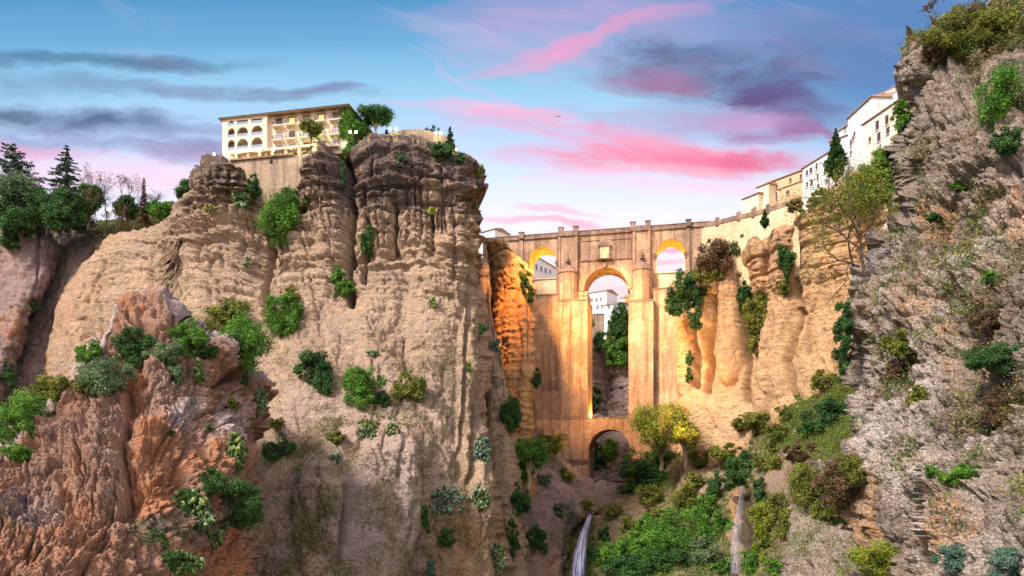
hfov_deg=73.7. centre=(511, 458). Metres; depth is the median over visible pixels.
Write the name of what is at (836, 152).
cypress
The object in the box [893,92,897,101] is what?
white house
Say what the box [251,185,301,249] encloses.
bush
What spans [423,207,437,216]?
prickly pear
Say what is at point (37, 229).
bush
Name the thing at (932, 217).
bush
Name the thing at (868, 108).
tall white house
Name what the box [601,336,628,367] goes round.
bush
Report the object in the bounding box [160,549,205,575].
prickly pear
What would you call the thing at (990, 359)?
bush
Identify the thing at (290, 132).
window
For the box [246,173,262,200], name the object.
bush
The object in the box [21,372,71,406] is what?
bush
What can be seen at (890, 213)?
upright tree
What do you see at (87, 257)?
undergrowth
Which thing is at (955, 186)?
bush
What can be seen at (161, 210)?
broadleaf tree
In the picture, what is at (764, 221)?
cypress
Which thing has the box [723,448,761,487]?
bush
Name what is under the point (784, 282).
bush
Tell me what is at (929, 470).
bush
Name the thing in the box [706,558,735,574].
bush
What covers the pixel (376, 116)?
broadleaf tree
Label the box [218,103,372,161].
hotel
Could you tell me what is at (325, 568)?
dry scrub
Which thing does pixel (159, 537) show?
bush
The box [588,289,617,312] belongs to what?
white house
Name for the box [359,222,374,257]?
bush
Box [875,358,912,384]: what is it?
bush
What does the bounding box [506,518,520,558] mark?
bush
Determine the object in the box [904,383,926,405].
bush
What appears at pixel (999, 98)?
bush
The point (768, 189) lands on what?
cream house
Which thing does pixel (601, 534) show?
bush
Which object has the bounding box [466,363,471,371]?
bush
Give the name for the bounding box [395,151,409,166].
bush
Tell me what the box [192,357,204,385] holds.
prickly pear
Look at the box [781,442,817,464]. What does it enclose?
bush
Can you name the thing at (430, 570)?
bush
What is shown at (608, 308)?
white house
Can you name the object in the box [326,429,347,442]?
bush
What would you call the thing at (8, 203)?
broadleaf tree
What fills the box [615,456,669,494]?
bush
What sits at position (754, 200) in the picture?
cream house
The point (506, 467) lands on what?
rock fin
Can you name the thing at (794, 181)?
ochre house
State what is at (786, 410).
bush
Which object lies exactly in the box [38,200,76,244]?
broadleaf tree
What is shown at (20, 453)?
bush
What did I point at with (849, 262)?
leaning tree
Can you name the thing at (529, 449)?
broadleaf tree
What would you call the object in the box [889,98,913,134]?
bush
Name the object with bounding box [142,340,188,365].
bush
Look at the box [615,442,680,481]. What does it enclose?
bush
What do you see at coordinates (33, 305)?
bush
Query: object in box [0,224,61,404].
cliff
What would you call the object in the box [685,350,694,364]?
bush
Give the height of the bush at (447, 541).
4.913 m
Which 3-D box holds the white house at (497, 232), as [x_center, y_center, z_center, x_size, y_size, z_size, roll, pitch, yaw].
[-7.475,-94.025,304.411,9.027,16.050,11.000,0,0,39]
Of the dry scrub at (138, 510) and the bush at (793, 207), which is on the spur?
the dry scrub at (138, 510)
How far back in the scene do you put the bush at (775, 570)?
123.01 m
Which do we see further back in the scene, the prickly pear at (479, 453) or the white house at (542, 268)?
the white house at (542, 268)
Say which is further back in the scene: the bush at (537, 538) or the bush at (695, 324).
the bush at (695, 324)
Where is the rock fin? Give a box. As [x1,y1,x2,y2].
[477,257,528,575]
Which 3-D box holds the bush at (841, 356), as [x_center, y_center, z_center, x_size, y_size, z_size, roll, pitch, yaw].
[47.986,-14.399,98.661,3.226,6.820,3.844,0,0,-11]
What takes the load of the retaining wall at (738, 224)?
on the cliff at (795, 341)
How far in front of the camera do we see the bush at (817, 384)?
200.98 m
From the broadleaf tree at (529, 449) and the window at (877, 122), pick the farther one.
the broadleaf tree at (529, 449)
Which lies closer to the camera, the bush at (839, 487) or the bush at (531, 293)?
the bush at (839, 487)
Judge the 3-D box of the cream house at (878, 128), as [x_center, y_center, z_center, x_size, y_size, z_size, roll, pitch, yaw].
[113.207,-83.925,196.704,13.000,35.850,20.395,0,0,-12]
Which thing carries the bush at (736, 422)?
on the cliff at (795, 341)
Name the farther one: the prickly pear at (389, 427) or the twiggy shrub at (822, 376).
the twiggy shrub at (822, 376)
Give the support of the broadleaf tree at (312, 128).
on the cliff at (190, 253)
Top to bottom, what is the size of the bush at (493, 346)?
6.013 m
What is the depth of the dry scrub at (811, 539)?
112.47 m
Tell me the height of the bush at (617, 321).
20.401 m
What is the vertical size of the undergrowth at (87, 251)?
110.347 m
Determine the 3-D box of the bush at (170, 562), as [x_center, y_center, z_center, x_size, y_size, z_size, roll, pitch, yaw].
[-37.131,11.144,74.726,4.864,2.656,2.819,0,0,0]
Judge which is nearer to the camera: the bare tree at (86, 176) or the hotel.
the hotel
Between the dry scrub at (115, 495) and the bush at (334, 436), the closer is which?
the dry scrub at (115, 495)
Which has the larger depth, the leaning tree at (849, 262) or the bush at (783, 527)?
the bush at (783, 527)
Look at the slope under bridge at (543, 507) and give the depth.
228.28 m
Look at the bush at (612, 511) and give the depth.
232.60 m
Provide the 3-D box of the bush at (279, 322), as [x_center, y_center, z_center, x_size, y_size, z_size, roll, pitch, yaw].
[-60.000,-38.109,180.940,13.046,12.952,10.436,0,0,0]
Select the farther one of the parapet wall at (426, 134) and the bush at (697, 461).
the bush at (697, 461)
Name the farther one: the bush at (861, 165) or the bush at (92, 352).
the bush at (861, 165)
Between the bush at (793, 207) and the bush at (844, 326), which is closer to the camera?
the bush at (844, 326)
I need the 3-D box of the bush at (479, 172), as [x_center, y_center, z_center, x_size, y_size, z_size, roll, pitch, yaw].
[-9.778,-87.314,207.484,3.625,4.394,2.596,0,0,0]
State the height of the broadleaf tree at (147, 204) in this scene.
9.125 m
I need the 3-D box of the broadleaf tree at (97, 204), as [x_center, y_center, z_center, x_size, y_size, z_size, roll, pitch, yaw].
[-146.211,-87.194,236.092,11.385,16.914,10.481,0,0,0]
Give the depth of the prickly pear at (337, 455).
142.34 m
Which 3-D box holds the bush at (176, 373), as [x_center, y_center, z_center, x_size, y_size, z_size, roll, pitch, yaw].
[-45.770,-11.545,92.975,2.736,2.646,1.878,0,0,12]
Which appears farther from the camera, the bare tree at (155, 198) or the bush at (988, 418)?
the bare tree at (155, 198)
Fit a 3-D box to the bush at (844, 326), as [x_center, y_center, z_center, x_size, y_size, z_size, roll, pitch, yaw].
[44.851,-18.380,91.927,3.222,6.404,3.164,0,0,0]
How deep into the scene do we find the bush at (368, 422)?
151.29 m
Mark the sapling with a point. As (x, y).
(929, 6)
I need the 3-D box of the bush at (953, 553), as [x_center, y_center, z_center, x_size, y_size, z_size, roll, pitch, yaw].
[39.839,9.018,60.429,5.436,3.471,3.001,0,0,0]
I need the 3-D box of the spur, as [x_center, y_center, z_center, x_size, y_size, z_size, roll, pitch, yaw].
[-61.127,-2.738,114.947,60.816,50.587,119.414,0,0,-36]
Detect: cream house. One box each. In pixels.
[741,192,763,213]
[755,182,777,208]
[860,99,897,238]
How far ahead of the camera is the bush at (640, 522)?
217.23 m
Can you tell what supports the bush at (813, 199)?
on the cliff at (795, 341)
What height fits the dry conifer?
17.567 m
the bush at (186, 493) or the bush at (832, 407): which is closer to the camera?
the bush at (186, 493)
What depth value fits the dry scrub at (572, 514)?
229.45 m
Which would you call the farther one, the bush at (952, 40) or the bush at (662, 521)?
the bush at (662, 521)
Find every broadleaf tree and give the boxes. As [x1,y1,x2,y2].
[0,169,43,212]
[0,184,13,215]
[0,205,40,246]
[21,184,54,236]
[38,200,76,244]
[48,185,90,236]
[77,182,106,230]
[111,193,140,230]
[144,199,160,224]
[147,201,173,219]
[173,178,190,198]
[298,117,323,148]
[350,119,369,141]
[354,103,396,132]
[515,436,554,489]
[623,398,697,470]
[669,412,703,467]
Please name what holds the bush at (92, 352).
on the spur
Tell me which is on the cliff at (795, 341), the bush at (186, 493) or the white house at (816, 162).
the white house at (816, 162)
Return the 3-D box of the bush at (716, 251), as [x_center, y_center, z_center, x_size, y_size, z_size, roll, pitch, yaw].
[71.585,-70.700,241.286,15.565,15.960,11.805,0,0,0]
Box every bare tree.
[78,164,104,187]
[79,186,101,234]
[93,171,115,231]
[101,201,128,234]
[114,171,142,229]
[133,188,163,228]
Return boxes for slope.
[0,201,174,428]
[565,381,853,575]
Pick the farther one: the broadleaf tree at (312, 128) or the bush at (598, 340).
the bush at (598, 340)
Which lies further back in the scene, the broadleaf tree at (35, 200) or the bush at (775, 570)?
the broadleaf tree at (35, 200)
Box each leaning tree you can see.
[773,153,893,274]
[785,214,871,311]
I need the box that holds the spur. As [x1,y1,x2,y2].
[0,282,277,575]
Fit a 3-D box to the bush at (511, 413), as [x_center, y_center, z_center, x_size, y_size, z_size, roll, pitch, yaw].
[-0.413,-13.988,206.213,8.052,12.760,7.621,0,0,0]
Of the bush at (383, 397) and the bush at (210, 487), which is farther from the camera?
the bush at (383, 397)
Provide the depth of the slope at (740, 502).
203.35 m
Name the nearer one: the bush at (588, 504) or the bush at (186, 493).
the bush at (186, 493)
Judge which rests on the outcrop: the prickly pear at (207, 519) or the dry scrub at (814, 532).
the dry scrub at (814, 532)
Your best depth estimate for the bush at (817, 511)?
83.75 m
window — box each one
[276,132,281,138]
[289,131,294,137]
[332,126,338,132]
[332,139,338,144]
[874,120,878,131]
[876,131,880,143]
[884,114,888,126]
[885,126,889,135]
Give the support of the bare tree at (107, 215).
on the cliff at (190, 253)
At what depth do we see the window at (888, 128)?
194.82 m
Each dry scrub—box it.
[0,299,254,575]
[1,301,259,552]
[4,288,246,572]
[6,291,235,567]
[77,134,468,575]
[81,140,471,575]
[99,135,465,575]
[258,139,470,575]
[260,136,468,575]
[273,340,500,575]
[523,455,616,575]
[524,449,615,575]
[524,453,613,571]
[527,456,617,575]
[777,452,853,574]
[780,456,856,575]
[782,453,853,575]
[782,456,847,575]
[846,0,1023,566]
[846,0,1023,575]
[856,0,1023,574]
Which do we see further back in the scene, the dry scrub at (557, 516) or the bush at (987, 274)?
the dry scrub at (557, 516)
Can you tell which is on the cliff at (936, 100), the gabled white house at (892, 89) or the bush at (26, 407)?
the gabled white house at (892, 89)
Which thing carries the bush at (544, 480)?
on the slope under bridge at (543, 507)
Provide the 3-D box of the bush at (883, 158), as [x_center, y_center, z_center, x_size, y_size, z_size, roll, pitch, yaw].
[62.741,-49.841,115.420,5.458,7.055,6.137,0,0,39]
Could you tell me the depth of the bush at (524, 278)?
232.35 m
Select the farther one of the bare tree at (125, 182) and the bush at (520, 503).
the bare tree at (125, 182)
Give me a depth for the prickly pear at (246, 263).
192.75 m
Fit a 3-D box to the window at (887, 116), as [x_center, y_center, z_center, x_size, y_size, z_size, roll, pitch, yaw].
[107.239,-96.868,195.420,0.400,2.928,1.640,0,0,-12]
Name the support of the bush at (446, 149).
on the cliff at (190, 253)
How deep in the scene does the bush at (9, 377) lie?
206.69 m
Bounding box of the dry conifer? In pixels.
[135,178,153,227]
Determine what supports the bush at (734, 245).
on the cliff at (795, 341)
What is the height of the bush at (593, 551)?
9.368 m
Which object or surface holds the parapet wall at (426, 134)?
on the cliff at (190, 253)
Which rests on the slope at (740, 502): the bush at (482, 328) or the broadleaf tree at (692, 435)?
the broadleaf tree at (692, 435)
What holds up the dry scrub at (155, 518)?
on the spur
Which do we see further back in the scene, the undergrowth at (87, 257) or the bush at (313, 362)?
the undergrowth at (87, 257)
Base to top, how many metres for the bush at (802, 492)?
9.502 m
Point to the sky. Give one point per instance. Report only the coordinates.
(669, 111)
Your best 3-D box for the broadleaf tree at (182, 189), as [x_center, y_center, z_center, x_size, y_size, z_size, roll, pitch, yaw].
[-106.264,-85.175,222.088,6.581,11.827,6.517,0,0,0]
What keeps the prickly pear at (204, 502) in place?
on the spur
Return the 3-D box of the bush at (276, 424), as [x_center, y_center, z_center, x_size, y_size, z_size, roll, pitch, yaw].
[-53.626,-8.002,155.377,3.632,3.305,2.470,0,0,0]
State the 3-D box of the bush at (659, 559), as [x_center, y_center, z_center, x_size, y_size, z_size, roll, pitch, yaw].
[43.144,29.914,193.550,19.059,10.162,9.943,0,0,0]
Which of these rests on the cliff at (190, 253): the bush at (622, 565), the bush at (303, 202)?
the bush at (303, 202)
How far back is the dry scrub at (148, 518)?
76.10 m
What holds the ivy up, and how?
attached to the hotel
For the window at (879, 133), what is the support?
in the cream house at (878, 128)
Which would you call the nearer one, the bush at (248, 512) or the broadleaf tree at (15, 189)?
the bush at (248, 512)
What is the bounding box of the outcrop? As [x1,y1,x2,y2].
[779,458,857,575]
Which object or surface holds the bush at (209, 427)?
on the spur
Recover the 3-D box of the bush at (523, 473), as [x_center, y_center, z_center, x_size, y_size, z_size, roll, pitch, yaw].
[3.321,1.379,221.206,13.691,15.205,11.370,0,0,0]
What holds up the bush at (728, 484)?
on the slope at (740, 502)
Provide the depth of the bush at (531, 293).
232.03 m
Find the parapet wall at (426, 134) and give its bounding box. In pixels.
[379,129,451,142]
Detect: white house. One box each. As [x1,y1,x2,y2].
[480,228,509,257]
[533,258,555,278]
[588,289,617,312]
[603,302,628,338]
[801,152,829,210]
[828,134,847,187]
[838,124,847,136]
[846,92,895,171]
[880,85,896,93]
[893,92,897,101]
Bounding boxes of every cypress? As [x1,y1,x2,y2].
[759,210,769,230]
[820,128,848,184]
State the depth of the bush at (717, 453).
228.19 m
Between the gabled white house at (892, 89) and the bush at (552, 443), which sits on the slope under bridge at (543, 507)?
the bush at (552, 443)
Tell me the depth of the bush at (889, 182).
113.27 m
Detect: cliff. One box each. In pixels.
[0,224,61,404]
[41,133,516,575]
[675,165,888,467]
[832,0,1023,575]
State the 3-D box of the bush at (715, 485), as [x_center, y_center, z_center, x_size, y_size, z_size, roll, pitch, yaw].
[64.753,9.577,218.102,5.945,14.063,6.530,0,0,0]
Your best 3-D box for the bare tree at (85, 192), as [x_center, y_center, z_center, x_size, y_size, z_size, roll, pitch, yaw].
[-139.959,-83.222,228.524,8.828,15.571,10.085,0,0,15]
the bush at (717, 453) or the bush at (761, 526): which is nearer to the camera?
the bush at (761, 526)
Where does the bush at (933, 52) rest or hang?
on the cliff at (936, 100)
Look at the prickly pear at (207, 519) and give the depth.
81.35 m
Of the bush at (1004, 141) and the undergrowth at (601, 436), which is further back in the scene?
the undergrowth at (601, 436)
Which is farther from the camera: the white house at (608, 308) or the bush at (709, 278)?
the white house at (608, 308)
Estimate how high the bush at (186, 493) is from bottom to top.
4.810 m
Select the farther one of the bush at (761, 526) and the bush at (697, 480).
the bush at (697, 480)
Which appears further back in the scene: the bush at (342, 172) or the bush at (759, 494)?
the bush at (342, 172)
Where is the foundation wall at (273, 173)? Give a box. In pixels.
[229,154,310,211]
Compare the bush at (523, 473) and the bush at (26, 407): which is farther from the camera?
the bush at (523, 473)
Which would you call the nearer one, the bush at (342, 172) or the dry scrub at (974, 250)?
the dry scrub at (974, 250)
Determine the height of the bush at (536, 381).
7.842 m
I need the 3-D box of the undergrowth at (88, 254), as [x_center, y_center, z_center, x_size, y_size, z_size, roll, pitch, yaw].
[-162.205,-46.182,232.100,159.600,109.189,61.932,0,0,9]
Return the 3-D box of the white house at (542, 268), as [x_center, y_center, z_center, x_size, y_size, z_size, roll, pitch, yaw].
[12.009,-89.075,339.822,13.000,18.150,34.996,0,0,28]
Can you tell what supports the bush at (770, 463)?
on the slope at (740, 502)
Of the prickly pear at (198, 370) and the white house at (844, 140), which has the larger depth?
the white house at (844, 140)
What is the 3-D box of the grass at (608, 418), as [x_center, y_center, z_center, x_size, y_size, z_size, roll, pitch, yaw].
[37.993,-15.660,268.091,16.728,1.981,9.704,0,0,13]
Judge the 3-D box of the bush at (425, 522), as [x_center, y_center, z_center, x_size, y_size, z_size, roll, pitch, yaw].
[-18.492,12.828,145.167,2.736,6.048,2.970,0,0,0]
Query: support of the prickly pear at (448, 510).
on the cliff at (190, 253)
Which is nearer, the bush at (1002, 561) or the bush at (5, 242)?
the bush at (1002, 561)
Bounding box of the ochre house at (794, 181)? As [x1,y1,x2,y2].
[766,168,803,207]
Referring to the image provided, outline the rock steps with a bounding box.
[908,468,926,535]
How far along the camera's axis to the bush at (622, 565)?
191.42 m
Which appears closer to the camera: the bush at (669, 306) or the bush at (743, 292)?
the bush at (743, 292)
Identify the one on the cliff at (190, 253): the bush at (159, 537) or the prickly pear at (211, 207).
the prickly pear at (211, 207)
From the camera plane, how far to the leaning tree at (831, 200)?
94.09 m
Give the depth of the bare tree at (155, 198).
244.91 m
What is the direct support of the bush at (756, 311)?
on the cliff at (795, 341)
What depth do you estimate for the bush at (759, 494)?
186.40 m
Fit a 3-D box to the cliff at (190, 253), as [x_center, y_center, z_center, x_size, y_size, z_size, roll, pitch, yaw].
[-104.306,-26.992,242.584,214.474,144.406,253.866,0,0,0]
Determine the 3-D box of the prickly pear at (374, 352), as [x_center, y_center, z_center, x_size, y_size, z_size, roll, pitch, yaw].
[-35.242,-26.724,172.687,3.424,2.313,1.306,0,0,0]
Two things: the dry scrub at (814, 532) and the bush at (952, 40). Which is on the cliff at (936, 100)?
the bush at (952, 40)
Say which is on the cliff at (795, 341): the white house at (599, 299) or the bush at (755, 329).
the bush at (755, 329)
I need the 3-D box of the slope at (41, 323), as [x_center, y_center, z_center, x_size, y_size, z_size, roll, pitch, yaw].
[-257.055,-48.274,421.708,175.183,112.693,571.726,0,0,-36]
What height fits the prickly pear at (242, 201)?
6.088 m
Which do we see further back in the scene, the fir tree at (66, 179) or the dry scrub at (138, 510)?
the fir tree at (66, 179)
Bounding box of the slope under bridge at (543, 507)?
[522,433,619,575]
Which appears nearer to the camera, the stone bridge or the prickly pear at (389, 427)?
the prickly pear at (389, 427)
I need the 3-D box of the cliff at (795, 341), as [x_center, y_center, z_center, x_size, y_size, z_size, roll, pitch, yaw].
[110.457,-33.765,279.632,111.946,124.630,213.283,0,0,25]
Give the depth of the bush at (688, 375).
250.27 m
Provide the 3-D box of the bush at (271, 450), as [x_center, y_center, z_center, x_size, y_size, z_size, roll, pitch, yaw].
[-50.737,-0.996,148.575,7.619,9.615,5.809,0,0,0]
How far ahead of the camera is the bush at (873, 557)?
71.36 m
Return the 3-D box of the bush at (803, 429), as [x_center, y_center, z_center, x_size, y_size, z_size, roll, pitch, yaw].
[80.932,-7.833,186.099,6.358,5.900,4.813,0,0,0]
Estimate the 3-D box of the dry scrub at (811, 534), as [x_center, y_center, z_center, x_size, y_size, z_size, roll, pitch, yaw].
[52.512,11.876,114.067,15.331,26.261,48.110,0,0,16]
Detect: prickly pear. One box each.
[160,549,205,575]
[172,487,211,516]
[191,509,216,532]
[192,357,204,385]
[204,204,216,212]
[206,529,223,546]
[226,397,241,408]
[227,431,247,471]
[231,190,249,210]
[241,256,252,268]
[253,387,268,414]
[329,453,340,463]
[358,423,375,439]
[366,348,378,356]
[385,422,401,436]
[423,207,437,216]
[428,484,464,515]
[429,296,436,307]
[470,485,490,509]
[473,436,491,464]
[491,542,507,575]
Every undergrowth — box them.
[2,212,162,406]
[15,218,153,390]
[18,199,173,392]
[19,215,153,374]
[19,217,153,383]
[594,321,628,474]
[595,311,628,479]
[596,316,627,478]
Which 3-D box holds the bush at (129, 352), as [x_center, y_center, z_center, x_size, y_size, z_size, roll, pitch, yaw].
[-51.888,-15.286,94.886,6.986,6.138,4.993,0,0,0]
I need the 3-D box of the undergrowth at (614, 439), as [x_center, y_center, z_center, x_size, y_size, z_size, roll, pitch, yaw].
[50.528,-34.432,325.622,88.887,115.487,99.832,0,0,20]
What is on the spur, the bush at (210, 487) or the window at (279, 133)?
the bush at (210, 487)
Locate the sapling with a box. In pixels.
[918,0,942,18]
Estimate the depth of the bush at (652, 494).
237.06 m
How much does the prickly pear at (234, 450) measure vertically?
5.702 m
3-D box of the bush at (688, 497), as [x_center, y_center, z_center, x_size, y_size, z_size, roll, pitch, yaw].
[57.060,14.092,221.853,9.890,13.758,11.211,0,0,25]
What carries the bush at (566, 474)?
on the slope under bridge at (543, 507)
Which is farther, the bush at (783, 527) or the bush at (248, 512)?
the bush at (783, 527)
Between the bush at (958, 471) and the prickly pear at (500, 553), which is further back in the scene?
the prickly pear at (500, 553)
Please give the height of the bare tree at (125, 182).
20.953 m
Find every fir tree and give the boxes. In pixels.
[43,145,99,238]
[445,126,458,150]
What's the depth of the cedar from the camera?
233.88 m
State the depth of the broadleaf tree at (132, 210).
240.13 m
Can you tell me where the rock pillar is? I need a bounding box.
[486,237,538,497]
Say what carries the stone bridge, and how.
on the slope at (740, 502)
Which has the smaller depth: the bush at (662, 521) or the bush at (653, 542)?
the bush at (653, 542)
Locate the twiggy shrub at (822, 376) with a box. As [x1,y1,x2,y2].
[816,371,844,395]
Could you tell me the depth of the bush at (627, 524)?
220.18 m
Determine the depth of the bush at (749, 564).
177.29 m
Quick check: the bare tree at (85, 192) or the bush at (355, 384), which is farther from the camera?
the bare tree at (85, 192)
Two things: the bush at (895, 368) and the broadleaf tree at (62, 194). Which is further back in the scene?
the broadleaf tree at (62, 194)
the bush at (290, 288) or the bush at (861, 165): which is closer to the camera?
the bush at (290, 288)
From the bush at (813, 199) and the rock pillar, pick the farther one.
the rock pillar
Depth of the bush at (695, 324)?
241.64 m
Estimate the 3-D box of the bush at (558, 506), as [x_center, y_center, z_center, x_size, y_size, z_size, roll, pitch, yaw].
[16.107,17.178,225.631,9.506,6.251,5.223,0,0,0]
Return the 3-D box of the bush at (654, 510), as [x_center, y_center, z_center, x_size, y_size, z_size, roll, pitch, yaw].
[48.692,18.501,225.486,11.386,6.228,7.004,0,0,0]
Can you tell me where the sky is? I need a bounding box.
[0,0,988,302]
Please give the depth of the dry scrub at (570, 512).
228.42 m
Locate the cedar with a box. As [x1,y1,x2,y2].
[0,142,47,206]
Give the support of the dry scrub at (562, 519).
on the slope at (740, 502)
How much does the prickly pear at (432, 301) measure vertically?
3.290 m
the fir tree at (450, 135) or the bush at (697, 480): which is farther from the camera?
the bush at (697, 480)
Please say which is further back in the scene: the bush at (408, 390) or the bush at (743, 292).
the bush at (743, 292)
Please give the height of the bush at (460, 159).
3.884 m
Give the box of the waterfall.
[572,515,590,575]
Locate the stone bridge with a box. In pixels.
[483,219,709,519]
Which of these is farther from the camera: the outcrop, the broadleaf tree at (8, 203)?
the broadleaf tree at (8, 203)
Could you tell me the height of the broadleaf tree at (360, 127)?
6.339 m
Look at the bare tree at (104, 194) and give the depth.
238.00 m
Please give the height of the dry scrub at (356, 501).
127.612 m
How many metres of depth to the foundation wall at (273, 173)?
201.72 m
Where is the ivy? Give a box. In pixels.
[337,107,370,152]
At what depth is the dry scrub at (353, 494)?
135.43 m
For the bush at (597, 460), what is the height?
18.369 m
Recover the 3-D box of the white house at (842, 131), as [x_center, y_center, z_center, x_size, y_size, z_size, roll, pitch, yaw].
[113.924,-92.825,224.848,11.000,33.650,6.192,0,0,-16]
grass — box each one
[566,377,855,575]
[589,417,627,418]
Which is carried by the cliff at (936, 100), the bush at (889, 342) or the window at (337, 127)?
the bush at (889, 342)
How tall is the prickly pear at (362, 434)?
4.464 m
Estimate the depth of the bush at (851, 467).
79.73 m
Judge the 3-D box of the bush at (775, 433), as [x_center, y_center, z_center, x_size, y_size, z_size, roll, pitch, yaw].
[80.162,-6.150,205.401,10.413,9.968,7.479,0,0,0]
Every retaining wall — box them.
[592,313,604,348]
[702,197,799,293]
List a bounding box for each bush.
[0,230,21,250]
[0,358,18,388]
[0,386,53,445]
[0,441,34,465]
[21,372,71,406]
[29,299,43,311]
[32,219,43,233]
[69,374,99,392]
[73,353,138,397]
[74,340,104,364]
[110,325,157,368]
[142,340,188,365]
[146,529,170,546]
[161,549,196,571]
[165,317,210,357]
[166,365,185,382]
[167,430,175,435]
[172,485,206,516]
[192,295,257,331]
[198,466,227,496]
[200,343,218,358]
[205,424,215,430]
[217,307,278,374]
[218,477,267,531]
[240,374,248,385]
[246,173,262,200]
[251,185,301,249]
[260,291,309,336]
[260,432,296,463]
[269,417,284,429]
[277,285,301,303]
[281,186,298,203]
[292,345,335,385]
[300,198,307,205]
[311,375,333,395]
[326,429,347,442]
[330,263,354,298]
[339,362,387,410]
[340,156,346,188]
[357,418,378,433]
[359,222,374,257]
[371,389,392,408]
[387,367,428,406]
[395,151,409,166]
[421,505,430,532]
[423,559,435,575]
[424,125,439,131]
[430,141,453,161]
[437,527,456,547]
[455,151,469,163]
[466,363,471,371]
[475,164,485,177]
[478,323,486,334]
[488,339,502,355]
[498,392,523,431]
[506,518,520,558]
[510,482,531,518]
[516,445,542,483]
[518,264,529,293]
[526,521,548,554]
[527,286,534,302]
[531,367,541,389]
[534,432,569,455]
[536,473,552,486]
[551,502,573,518]
[558,466,575,482]
[579,499,593,510]
[584,545,606,567]
[592,386,602,412]
[592,533,644,571]
[593,330,610,353]
[594,442,607,470]
[597,524,609,541]
[599,437,619,460]
[600,551,655,575]
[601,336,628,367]
[603,504,623,518]
[607,301,628,337]
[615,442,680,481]
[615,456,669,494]
[619,516,637,532]
[625,529,652,549]
[627,529,678,561]
[632,512,655,532]
[633,484,665,506]
[633,547,692,575]
[643,504,709,551]
[644,506,671,518]
[645,513,677,535]
[663,292,686,316]
[664,268,707,315]
[671,481,701,512]
[680,472,707,492]
[683,450,708,467]
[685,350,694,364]
[685,367,693,381]
[687,306,702,330]
[689,534,719,565]
[691,491,722,523]
[692,236,735,280]
[692,266,725,286]
[695,508,734,542]
[705,468,722,500]
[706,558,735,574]
[707,441,741,461]
[723,234,742,255]
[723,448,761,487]
[723,478,739,488]
[729,414,749,431]
[736,274,750,314]
[738,410,769,432]
[738,539,760,575]
[742,290,770,339]
[746,322,761,356]
[746,497,774,562]
[751,455,783,474]
[752,477,767,503]
[760,422,789,453]
[764,556,783,575]
[766,507,791,543]
[767,489,788,514]
[774,405,799,419]
[776,239,797,278]
[776,277,790,295]
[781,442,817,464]
[786,199,803,213]
[788,459,832,510]
[796,395,848,432]
[796,422,814,440]
[805,186,828,208]
[808,369,837,392]
[808,453,861,512]
[809,496,847,526]
[830,335,851,382]
[831,300,853,344]
[835,453,866,487]
[843,160,878,205]
[845,535,898,575]
[866,142,895,183]
[871,172,895,210]
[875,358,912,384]
[878,327,914,359]
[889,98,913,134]
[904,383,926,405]
[919,25,949,65]
[923,7,983,63]
[923,463,936,477]
[924,212,943,223]
[929,540,966,575]
[935,462,983,486]
[948,181,966,191]
[958,341,1023,377]
[962,307,999,334]
[970,5,1023,42]
[970,54,1023,131]
[975,386,1023,430]
[979,269,1001,284]
[984,546,1023,575]
[986,125,1023,157]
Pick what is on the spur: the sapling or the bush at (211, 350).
the bush at (211, 350)
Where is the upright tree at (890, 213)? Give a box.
[803,152,903,266]
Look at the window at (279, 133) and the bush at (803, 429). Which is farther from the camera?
the window at (279, 133)
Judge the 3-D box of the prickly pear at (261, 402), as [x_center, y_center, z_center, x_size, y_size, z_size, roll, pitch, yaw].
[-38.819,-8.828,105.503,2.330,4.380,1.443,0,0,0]
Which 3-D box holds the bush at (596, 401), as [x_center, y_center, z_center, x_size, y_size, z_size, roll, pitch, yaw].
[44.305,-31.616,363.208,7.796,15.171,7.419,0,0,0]
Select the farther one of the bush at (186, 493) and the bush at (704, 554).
the bush at (704, 554)

